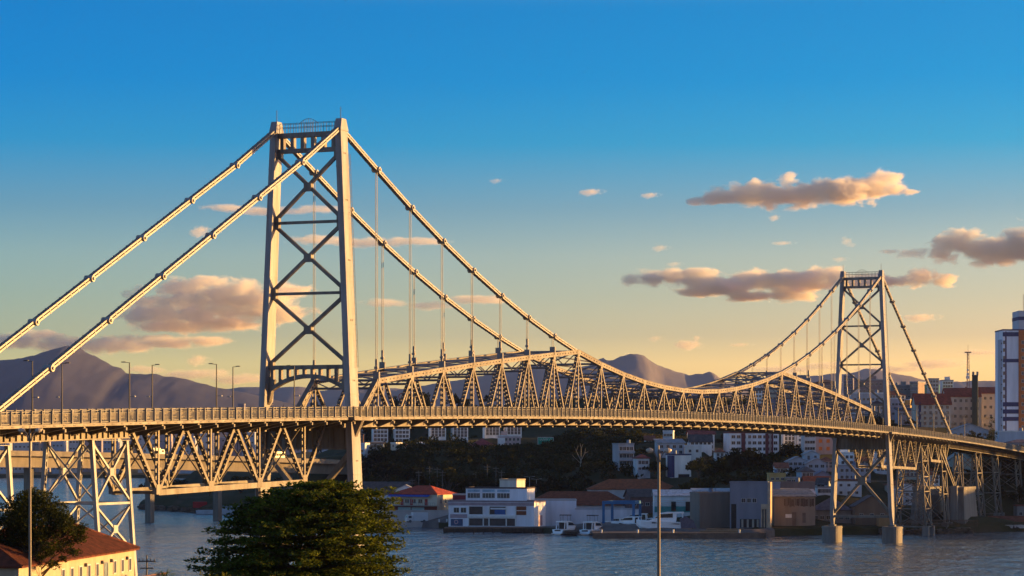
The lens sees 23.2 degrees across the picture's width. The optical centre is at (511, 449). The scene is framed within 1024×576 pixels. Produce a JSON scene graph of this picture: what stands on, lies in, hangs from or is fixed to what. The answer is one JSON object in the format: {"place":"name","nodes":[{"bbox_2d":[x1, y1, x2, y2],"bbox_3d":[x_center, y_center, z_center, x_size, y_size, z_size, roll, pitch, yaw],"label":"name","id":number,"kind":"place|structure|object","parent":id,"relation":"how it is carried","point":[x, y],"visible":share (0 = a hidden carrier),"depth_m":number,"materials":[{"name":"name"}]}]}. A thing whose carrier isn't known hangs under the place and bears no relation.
{"place":"outdoors","nodes":[
{"label":"outdoors","id":0,"kind":"place"},
{"bbox_2d":[0,346,295,444],"bbox_3d":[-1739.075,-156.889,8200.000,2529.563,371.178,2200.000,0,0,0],"label":"hills","id":1,"kind":"structure","parent":0,"point":[90,381],"depth_m":7843.66,"materials":[{"name":"stone"}]},
{"bbox_2d":[0,478,1023,575],"bbox_3d":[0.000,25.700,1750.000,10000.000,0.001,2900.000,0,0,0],"label":"water","id":2,"kind":"structure","parent":0,"point":[169,540],"depth_m":627.90,"materials":[{"name":"blue liquid"}]},
{"bbox_2d":[551,515,575,534],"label":"motor yacht","id":3,"kind":"object","parent":2,"relation":"on","point":[566,525],"visible":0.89,"depth_m":753.95,"materials":[{"name":"white plastic"}]},
{"bbox_2d":[579,515,601,534],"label":"motor yacht","id":4,"kind":"object","parent":2,"relation":"on","point":[593,526],"visible":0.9,"depth_m":749.71,"materials":[{"name":"white plastic"}]},
{"bbox_2d":[0,395,1023,536],"bbox_3d":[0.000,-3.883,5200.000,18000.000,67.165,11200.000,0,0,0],"label":"ground","id":5,"kind":"structure","parent":0,"point":[986,523],"depth_m":914.16,"materials":[{"name":"green plant"}]},
{"bbox_2d":[14,442,31,472],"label":"distant block","id":6,"kind":"structure","parent":5,"relation":"on","point":[23,446],"depth_m":2440.80,"materials":[{"name":"paint"}]},
{"bbox_2d":[18,428,41,575],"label":"street lamp","id":7,"kind":"object","parent":5,"relation":"on","point":[29,437],"visible":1,"depth_m":117.94,"materials":[{"name":"metal"}]},
{"bbox_2d":[0,486,90,575],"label":"broadleaf tree","id":8,"kind":"object","parent":5,"relation":"on","point":[57,526],"visible":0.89,"depth_m":260.39,"materials":[{"name":"green plant"}]},
{"bbox_2d":[52,441,67,473],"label":"distant block","id":9,"kind":"structure","parent":5,"relation":"on","point":[60,446],"depth_m":2351.11,"materials":[{"name":"paint"}]},
{"bbox_2d":[0,523,139,575],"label":"old house","id":10,"kind":"structure","parent":5,"relation":"on","point":[103,554],"depth_m":280.63,"materials":[{"name":"beige paint"}]},
{"bbox_2d":[82,439,102,471],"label":"distant block","id":11,"kind":"structure","parent":5,"relation":"on","point":[99,445],"depth_m":2530.00,"materials":[{"name":"paint"}]},
{"bbox_2d":[103,438,122,473],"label":"distant block","id":12,"kind":"structure","parent":5,"relation":"on","point":[107,446],"depth_m":2351.45,"materials":[{"name":"paint"}]},
{"bbox_2d":[138,435,154,472],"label":"distant block","id":13,"kind":"structure","parent":5,"relation":"on","point":[141,441],"depth_m":2440.60,"materials":[{"name":"paint"}]},
{"bbox_2d":[173,435,197,473],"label":"distant block","id":14,"kind":"structure","parent":5,"relation":"on","point":[188,450],"depth_m":2351.37,"materials":[{"name":"paint"}]},
{"bbox_2d":[0,450,372,522],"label":"concrete bridge","id":15,"kind":"structure","parent":5,"relation":"on","point":[318,466],"depth_m":876.21,"materials":[{"name":"grey concrete"}]},
{"bbox_2d":[137,504,237,513],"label":"shore rocks","id":16,"kind":"object","parent":5,"relation":"on","point":[169,508],"visible":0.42,"depth_m":1034.48,"materials":[{"name":"stone"}]},
{"bbox_2d":[242,432,255,456],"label":"distant block","id":17,"kind":"structure","parent":5,"relation":"on","point":[252,438],"depth_m":2350.56,"materials":[{"name":"paint"}]},
{"bbox_2d":[183,478,411,575],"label":"almond tree","id":18,"kind":"object","parent":5,"relation":"on","point":[282,522],"visible":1,"depth_m":196.95,"materials":[{"name":"green plant"}]},
{"bbox_2d":[365,451,386,464],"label":"tree","id":19,"kind":"object","parent":5,"relation":"on","point":[377,460],"visible":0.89,"depth_m":956.09,"materials":[{"name":"green plant"}]},
{"bbox_2d":[372,429,387,442],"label":"apartment block","id":20,"kind":"structure","parent":5,"relation":"on","point":[379,435],"depth_m":1005.32,"materials":[{"name":"paint"}]},
{"bbox_2d":[362,482,410,512],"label":"warehouse","id":21,"kind":"structure","parent":5,"relation":"on","point":[373,485],"depth_m":866.62,"materials":[{"name":"paint"}]},
{"bbox_2d":[393,428,409,441],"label":"apartment block","id":22,"kind":"structure","parent":5,"relation":"on","point":[401,435],"depth_m":1005.35,"materials":[{"name":"paint"}]},
{"bbox_2d":[400,466,425,485],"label":"tree","id":23,"kind":"object","parent":5,"relation":"on","point":[410,474],"visible":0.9,"depth_m":902.79,"materials":[{"name":"green plant"}]},
{"bbox_2d":[382,510,447,526],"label":"forecourt wall","id":24,"kind":"structure","parent":5,"relation":"on","point":[402,514],"depth_m":822.00,"materials":[{"name":"paint"}]},
{"bbox_2d":[405,512,427,522],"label":"truck","id":25,"kind":"object","parent":5,"relation":"on","point":[419,516],"visible":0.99,"depth_m":811.11,"materials":[{"name":"white metal"}]},
{"bbox_2d":[387,486,454,509],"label":"awning house","id":26,"kind":"structure","parent":5,"relation":"on","point":[424,498],"depth_m":836.53,"materials":[{"name":"paint"}]},
{"bbox_2d":[428,428,445,439],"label":"apartment block","id":27,"kind":"structure","parent":5,"relation":"on","point":[440,433],"depth_m":1015.36,"materials":[{"name":"paint"}]},
{"bbox_2d":[424,467,468,490],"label":"tree","id":28,"kind":"object","parent":5,"relation":"on","point":[451,474],"visible":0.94,"depth_m":898.60,"materials":[{"name":"green plant"}]},
{"bbox_2d":[451,428,467,441],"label":"apartment block","id":29,"kind":"structure","parent":5,"relation":"on","point":[461,432],"depth_m":1015.38,"materials":[{"name":"paint"}]},
{"bbox_2d":[463,472,495,489],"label":"tree","id":30,"kind":"object","parent":5,"relation":"on","point":[480,480],"visible":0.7,"depth_m":882.81,"materials":[{"name":"green plant"}]},
{"bbox_2d":[483,427,499,437],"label":"apartment block","id":31,"kind":"structure","parent":5,"relation":"on","point":[491,432],"depth_m":1030.34,"materials":[{"name":"paint"}]},
{"bbox_2d":[443,527,542,532],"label":"timber quay","id":32,"kind":"structure","parent":5,"relation":"on","point":[487,529],"depth_m":766.80,"materials":[{"name":"brown wood"}]},
{"bbox_2d":[448,499,545,526],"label":"marina building","id":33,"kind":"structure","parent":5,"relation":"on","point":[479,513],"depth_m":787.25,"materials":[{"name":"paint"}]},
{"bbox_2d":[465,487,534,500],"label":"marina office","id":34,"kind":"structure","parent":33,"relation":"on","point":[503,493],"depth_m":799.98,"materials":[{"name":"paint"}]},
{"bbox_2d":[499,479,525,486],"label":"roof cabin","id":35,"kind":"object","parent":34,"relation":"on","point":[512,482],"visible":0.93,"depth_m":802.70,"materials":[{"name":"paint"}]},
{"bbox_2d":[497,431,520,444],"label":"pink apartment house","id":36,"kind":"structure","parent":5,"relation":"on","point":[504,437],"depth_m":1000.35,"materials":[{"name":"paint"}]},
{"bbox_2d":[0,107,1023,575],"bbox_3d":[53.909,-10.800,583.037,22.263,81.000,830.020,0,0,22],"label":"suspension bridge","id":37,"kind":"structure","parent":5,"relation":"on","point":[300,425],"depth_m":395.38,"materials":[{"name":"metal"}]},
{"bbox_2d":[504,427,521,437],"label":"apartment block","id":38,"kind":"structure","parent":5,"relation":"on","point":[514,430],"depth_m":1030.33,"materials":[{"name":"paint"}]},
{"bbox_2d":[494,473,533,486],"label":"tree","id":39,"kind":"object","parent":5,"relation":"on","point":[508,476],"visible":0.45,"depth_m":882.16,"materials":[{"name":"green plant"}]},
{"bbox_2d":[533,474,569,489],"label":"tree","id":40,"kind":"object","parent":5,"relation":"on","point":[554,483],"visible":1,"depth_m":877.06,"materials":[{"name":"green plant"}]},
{"bbox_2d":[535,499,576,525],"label":"boat shed","id":41,"kind":"object","parent":5,"relation":"on","point":[555,508],"visible":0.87,"depth_m":800.00,"materials":[{"name":"paint"}]},
{"bbox_2d":[535,491,624,507],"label":"tiled warehouse","id":42,"kind":"structure","parent":5,"relation":"on","point":[590,499],"depth_m":830.13,"materials":[{"name":"paint"}]},
{"bbox_2d":[575,508,638,523],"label":"yard wall","id":43,"kind":"structure","parent":5,"relation":"on","point":[581,514],"depth_m":796.00,"materials":[{"name":"paint"}]},
{"bbox_2d":[602,500,640,522],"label":"boat lift","id":44,"kind":"object","parent":5,"relation":"on","point":[613,502],"visible":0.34,"depth_m":761.70,"materials":[{"name":"metal"}]},
{"bbox_2d":[612,440,634,470],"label":"grey house","id":45,"kind":"structure","parent":5,"relation":"on","point":[623,453],"depth_m":900.66,"materials":[{"name":"paint"}]},
{"bbox_2d":[611,516,641,524],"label":"motor yacht","id":46,"kind":"object","parent":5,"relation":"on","point":[631,520],"visible":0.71,"depth_m":758.62,"materials":[{"name":"white plastic"}]},
{"bbox_2d":[586,479,672,498],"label":"tiled warehouse","id":47,"kind":"structure","parent":5,"relation":"on","point":[618,487],"depth_m":864.39,"materials":[{"name":"tile"}]},
{"bbox_2d":[623,489,652,513],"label":"dark roof house","id":48,"kind":"structure","parent":5,"relation":"on","point":[644,496],"depth_m":819.18,"materials":[{"name":"paint"}]},
{"bbox_2d":[633,454,649,478],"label":"white house","id":49,"kind":"structure","parent":5,"relation":"on","point":[640,461],"depth_m":885.16,"materials":[{"name":"paint"}]},
{"bbox_2d":[621,429,686,444],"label":"building","id":50,"kind":"structure","parent":5,"relation":"on","point":[676,435],"depth_m":1017.18,"materials":[{"name":"white paint"}]},
{"bbox_2d":[646,445,671,575],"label":"street lamp","id":51,"kind":"object","parent":5,"relation":"on","point":[658,457],"visible":1,"depth_m":109.94,"materials":[{"name":"metal"}]},
{"bbox_2d":[636,512,691,528],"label":"motor yacht","id":52,"kind":"object","parent":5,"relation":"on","point":[668,519],"visible":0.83,"depth_m":744.28,"materials":[{"name":"white plastic"}]},
{"bbox_2d":[679,516,695,527],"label":"tarpaulin","id":53,"kind":"object","parent":52,"relation":"on","point":[685,522],"visible":1,"depth_m":743.50,"materials":[{"name":"fabric"}]},
{"bbox_2d":[653,439,685,457],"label":"stepped house","id":54,"kind":"structure","parent":5,"relation":"on","point":[675,444],"depth_m":930.52,"materials":[{"name":"paint"}]},
{"bbox_2d":[651,489,691,517],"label":"club house","id":55,"kind":"structure","parent":5,"relation":"on","point":[674,500],"depth_m":800.00,"materials":[{"name":"paint"}]},
{"bbox_2d":[591,529,765,537],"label":"concrete pier","id":56,"kind":"structure","parent":5,"relation":"on","point":[720,533],"depth_m":721.30,"materials":[{"name":"concrete"}]},
{"bbox_2d":[665,450,691,477],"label":"white hall","id":57,"kind":"structure","parent":5,"relation":"on","point":[676,463],"depth_m":880.68,"materials":[{"name":"paint"}]},
{"bbox_2d":[361,392,1023,498],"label":"undergrowth","id":58,"kind":"object","parent":5,"relation":"on","point":[545,449],"visible":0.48,"depth_m":935.27,"materials":[{"name":"green plant"}]},
{"bbox_2d":[684,445,701,460],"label":"white box house","id":59,"kind":"structure","parent":5,"relation":"on","point":[695,451],"depth_m":920.00,"materials":[{"name":"paint"}]},
{"bbox_2d":[677,477,710,488],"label":"tree","id":60,"kind":"object","parent":5,"relation":"on","point":[695,482],"visible":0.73,"depth_m":846.98,"materials":[{"name":"green plant"}]},
{"bbox_2d":[685,456,711,476],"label":"tree","id":61,"kind":"object","parent":5,"relation":"on","point":[692,465],"visible":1,"depth_m":864.91,"materials":[{"name":"green plant"}]},
{"bbox_2d":[687,434,712,455],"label":"annex house","id":62,"kind":"structure","parent":5,"relation":"on","point":[705,441],"depth_m":935.37,"materials":[{"name":"paint"}]},
{"bbox_2d":[686,430,715,450],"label":"tall house","id":63,"kind":"structure","parent":5,"relation":"on","point":[713,433],"depth_m":950.70,"materials":[{"name":"paint"}]},
{"bbox_2d":[689,485,729,527],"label":"blank wall building","id":64,"kind":"structure","parent":5,"relation":"on","point":[710,508],"depth_m":753.63,"materials":[{"name":"paint"}]},
{"bbox_2d":[704,457,733,475],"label":"tree","id":65,"kind":"object","parent":5,"relation":"on","point":[724,464],"visible":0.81,"depth_m":878.12,"materials":[{"name":"green plant"}]},
{"bbox_2d":[726,447,767,469],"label":"tree","id":66,"kind":"object","parent":5,"relation":"on","point":[749,456],"visible":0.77,"depth_m":885.25,"materials":[{"name":"green plant"}]},
{"bbox_2d":[729,481,771,527],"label":"grey modern building","id":67,"kind":"structure","parent":5,"relation":"on","point":[750,504],"depth_m":747.82,"materials":[{"name":"paint"}]},
{"bbox_2d":[723,432,778,455],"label":"striped apartment block","id":68,"kind":"structure","parent":5,"relation":"on","point":[764,443],"depth_m":931.12,"materials":[{"name":"paint"}]},
{"bbox_2d":[767,469,785,480],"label":"yellow house","id":69,"kind":"structure","parent":5,"relation":"on","point":[775,476],"depth_m":830.00,"materials":[{"name":"paint"}]},
{"bbox_2d":[763,396,790,417],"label":"hill building","id":70,"kind":"structure","parent":5,"relation":"on","point":[773,401],"depth_m":1120.00,"materials":[{"name":"paint"}]},
{"bbox_2d":[781,434,795,447],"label":"white tower house","id":71,"kind":"structure","parent":5,"relation":"on","point":[785,438],"depth_m":940.00,"materials":[{"name":"paint"}]},
{"bbox_2d":[778,441,801,456],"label":"tree","id":72,"kind":"object","parent":5,"relation":"on","point":[784,450],"visible":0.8,"depth_m":907.74,"materials":[{"name":"green plant"}]},
{"bbox_2d":[770,478,814,490],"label":"parapet store","id":73,"kind":"structure","parent":5,"relation":"on","point":[797,483],"depth_m":795.00,"materials":[{"name":"paint"}]},
{"bbox_2d":[772,488,816,525],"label":"old warehouse","id":74,"kind":"structure","parent":5,"relation":"on","point":[793,506],"depth_m":757.41,"materials":[{"name":"paint"}]},
{"bbox_2d":[784,456,806,470],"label":"gabled cottage","id":75,"kind":"structure","parent":5,"relation":"on","point":[795,461],"depth_m":870.00,"materials":[{"name":"paint"}]},
{"bbox_2d":[795,466,815,477],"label":"tiled house","id":76,"kind":"structure","parent":5,"relation":"on","point":[804,471],"depth_m":845.41,"materials":[{"name":"paint"}]},
{"bbox_2d":[801,436,815,455],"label":"balcony block","id":77,"kind":"structure","parent":5,"relation":"on","point":[808,443],"depth_m":900.00,"materials":[{"name":"paint"}]},
{"bbox_2d":[787,405,829,419],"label":"hill building","id":78,"kind":"structure","parent":5,"relation":"on","point":[802,409],"depth_m":1110.00,"materials":[{"name":"paint"}]},
{"bbox_2d":[801,450,820,460],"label":"blue cottage","id":79,"kind":"structure","parent":5,"relation":"on","point":[808,455],"depth_m":885.00,"materials":[{"name":"paint"}]},
{"bbox_2d":[803,458,827,472],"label":"gabled cottage","id":80,"kind":"structure","parent":5,"relation":"on","point":[816,464],"depth_m":862.00,"materials":[{"name":"paint"}]},
{"bbox_2d":[815,479,830,495],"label":"hillside house","id":81,"kind":"structure","parent":5,"relation":"on","point":[822,490],"depth_m":811.97,"materials":[{"name":"paint"}]},
{"bbox_2d":[816,437,832,453],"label":"mauve block","id":82,"kind":"structure","parent":5,"relation":"on","point":[824,445],"depth_m":915.00,"materials":[{"name":"paint"}]},
{"bbox_2d":[813,379,835,403],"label":"hill building","id":83,"kind":"structure","parent":5,"relation":"on","point":[829,384],"depth_m":1190.00,"materials":[{"name":"paint"}]},
{"bbox_2d":[815,495,851,522],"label":"mauve roof house","id":84,"kind":"structure","parent":5,"relation":"on","point":[822,510],"depth_m":778.84,"materials":[{"name":"paint"}]},
{"bbox_2d":[838,450,853,464],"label":"hillside house","id":85,"kind":"structure","parent":5,"relation":"on","point":[847,454],"depth_m":880.00,"materials":[{"name":"paint"}]},
{"bbox_2d":[843,375,853,402],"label":"hill building","id":86,"kind":"structure","parent":5,"relation":"on","point":[850,383],"depth_m":1170.30,"materials":[{"name":"paint"}]},
{"bbox_2d":[837,471,861,496],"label":"white house","id":87,"kind":"structure","parent":5,"relation":"on","point":[845,488],"depth_m":815.00,"materials":[{"name":"paint"}]},
{"bbox_2d":[837,456,870,482],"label":"terrace house","id":88,"kind":"structure","parent":5,"relation":"on","point":[842,469],"depth_m":850.00,"materials":[{"name":"paint"}]},
{"bbox_2d":[849,389,883,415],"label":"hill building","id":89,"kind":"structure","parent":5,"relation":"on","point":[864,398],"depth_m":1110.00,"materials":[{"name":"paint"}]},
{"bbox_2d":[854,376,882,391],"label":"hill building","id":90,"kind":"structure","parent":5,"relation":"on","point":[876,384],"depth_m":1160.00,"materials":[{"name":"paint"}]},
{"bbox_2d":[849,495,888,524],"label":"brown gable house","id":91,"kind":"structure","parent":5,"relation":"on","point":[868,505],"depth_m":772.00,"materials":[{"name":"paint"}]},
{"bbox_2d":[889,398,902,419],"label":"hill building","id":92,"kind":"structure","parent":5,"relation":"on","point":[895,402],"depth_m":1085.00,"materials":[{"name":"paint"}]},
{"bbox_2d":[889,381,909,398],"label":"hill building","id":93,"kind":"structure","parent":5,"relation":"on","point":[903,388],"depth_m":1230.00,"materials":[{"name":"paint"}]},
{"bbox_2d":[894,408,911,424],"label":"hill building","id":94,"kind":"structure","parent":5,"relation":"on","point":[902,419],"depth_m":1065.00,"materials":[{"name":"paint"}]},
{"bbox_2d":[894,481,912,504],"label":"white house","id":95,"kind":"structure","parent":5,"relation":"on","point":[907,496],"depth_m":815.00,"materials":[{"name":"paint"}]},
{"bbox_2d":[898,462,919,480],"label":"hillside house","id":96,"kind":"structure","parent":5,"relation":"on","point":[912,473],"depth_m":860.00,"materials":[{"name":"paint"}]},
{"bbox_2d":[910,381,925,398],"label":"hill building","id":97,"kind":"structure","parent":5,"relation":"on","point":[917,386],"depth_m":1221.66,"materials":[{"name":"paint"}]},
{"bbox_2d":[879,527,973,534],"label":"breakwater rocks","id":98,"kind":"object","parent":5,"relation":"on","point":[958,530],"visible":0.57,"depth_m":759.71,"materials":[{"name":"grey stone"}]},
{"bbox_2d":[910,392,951,427],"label":"flats","id":99,"kind":"structure","parent":5,"relation":"on","point":[924,405],"depth_m":1050.00,"materials":[{"name":"paint"}]},
{"bbox_2d":[927,378,938,392],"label":"hillside house","id":100,"kind":"structure","parent":5,"relation":"on","point":[934,383],"depth_m":1190.00,"materials":[{"name":"paint"}]},
{"bbox_2d":[939,377,953,392],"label":"hillside house","id":101,"kind":"structure","parent":5,"relation":"on","point":[946,382],"depth_m":1210.00,"materials":[{"name":"paint"}]},
{"bbox_2d":[946,452,974,471],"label":"teal house","id":102,"kind":"structure","parent":5,"relation":"on","point":[950,459],"depth_m":880.00,"materials":[{"name":"paint"}]},
{"bbox_2d":[942,387,981,427],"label":"flats","id":103,"kind":"structure","parent":5,"relation":"on","point":[961,405],"depth_m":1075.00,"materials":[{"name":"paint"}]},
{"bbox_2d":[946,423,989,437],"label":"white house","id":104,"kind":"structure","parent":5,"relation":"on","point":[958,430],"depth_m":1010.00,"materials":[{"name":"paint"}]},
{"bbox_2d":[972,372,978,425],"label":"chimney","id":105,"kind":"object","parent":5,"relation":"on","point":[974,399],"depth_m":1070.29,"materials":[{"name":"paint"}]},
{"bbox_2d":[978,387,994,429],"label":"flats","id":106,"kind":"structure","parent":5,"relation":"on","point":[988,403],"depth_m":1085.00,"materials":[{"name":"paint"}]},
{"bbox_2d":[996,459,1018,475],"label":"tree","id":107,"kind":"object","parent":5,"relation":"on","point":[1008,461],"visible":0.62,"depth_m":897.02,"materials":[{"name":"green plant"}]},
{"bbox_2d":[995,294,1023,430],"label":"tower block","id":108,"kind":"structure","parent":5,"relation":"on","point":[1009,379],"depth_m":1000.00,"materials":[{"name":"paint"}]},
{"bbox_2d":[995,428,1023,442],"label":"base hall","id":109,"kind":"structure","parent":5,"relation":"on","point":[1004,436],"depth_m":985.00,"materials":[{"name":"paint"}]},
{"bbox_2d":[0,0,1023,390],"label":"sky","id":110,"kind":"structure","parent":0,"point":[680,185],"materials":[{"name":"blue"}]},
{"bbox_2d":[306,354,843,440],"bbox_3d":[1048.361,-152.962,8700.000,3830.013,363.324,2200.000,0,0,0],"label":"hills","id":111,"kind":"structure","parent":0,"point":[641,366],"depth_m":8458.48,"materials":[{"name":"grey stone"}]},
{"bbox_2d":[227,369,994,404],"bbox_3d":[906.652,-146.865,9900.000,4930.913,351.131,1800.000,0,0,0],"label":"hills","id":112,"kind":"structure","parent":0,"point":[284,394],"depth_m":9795.24,"materials":[{"name":"grey stone"}]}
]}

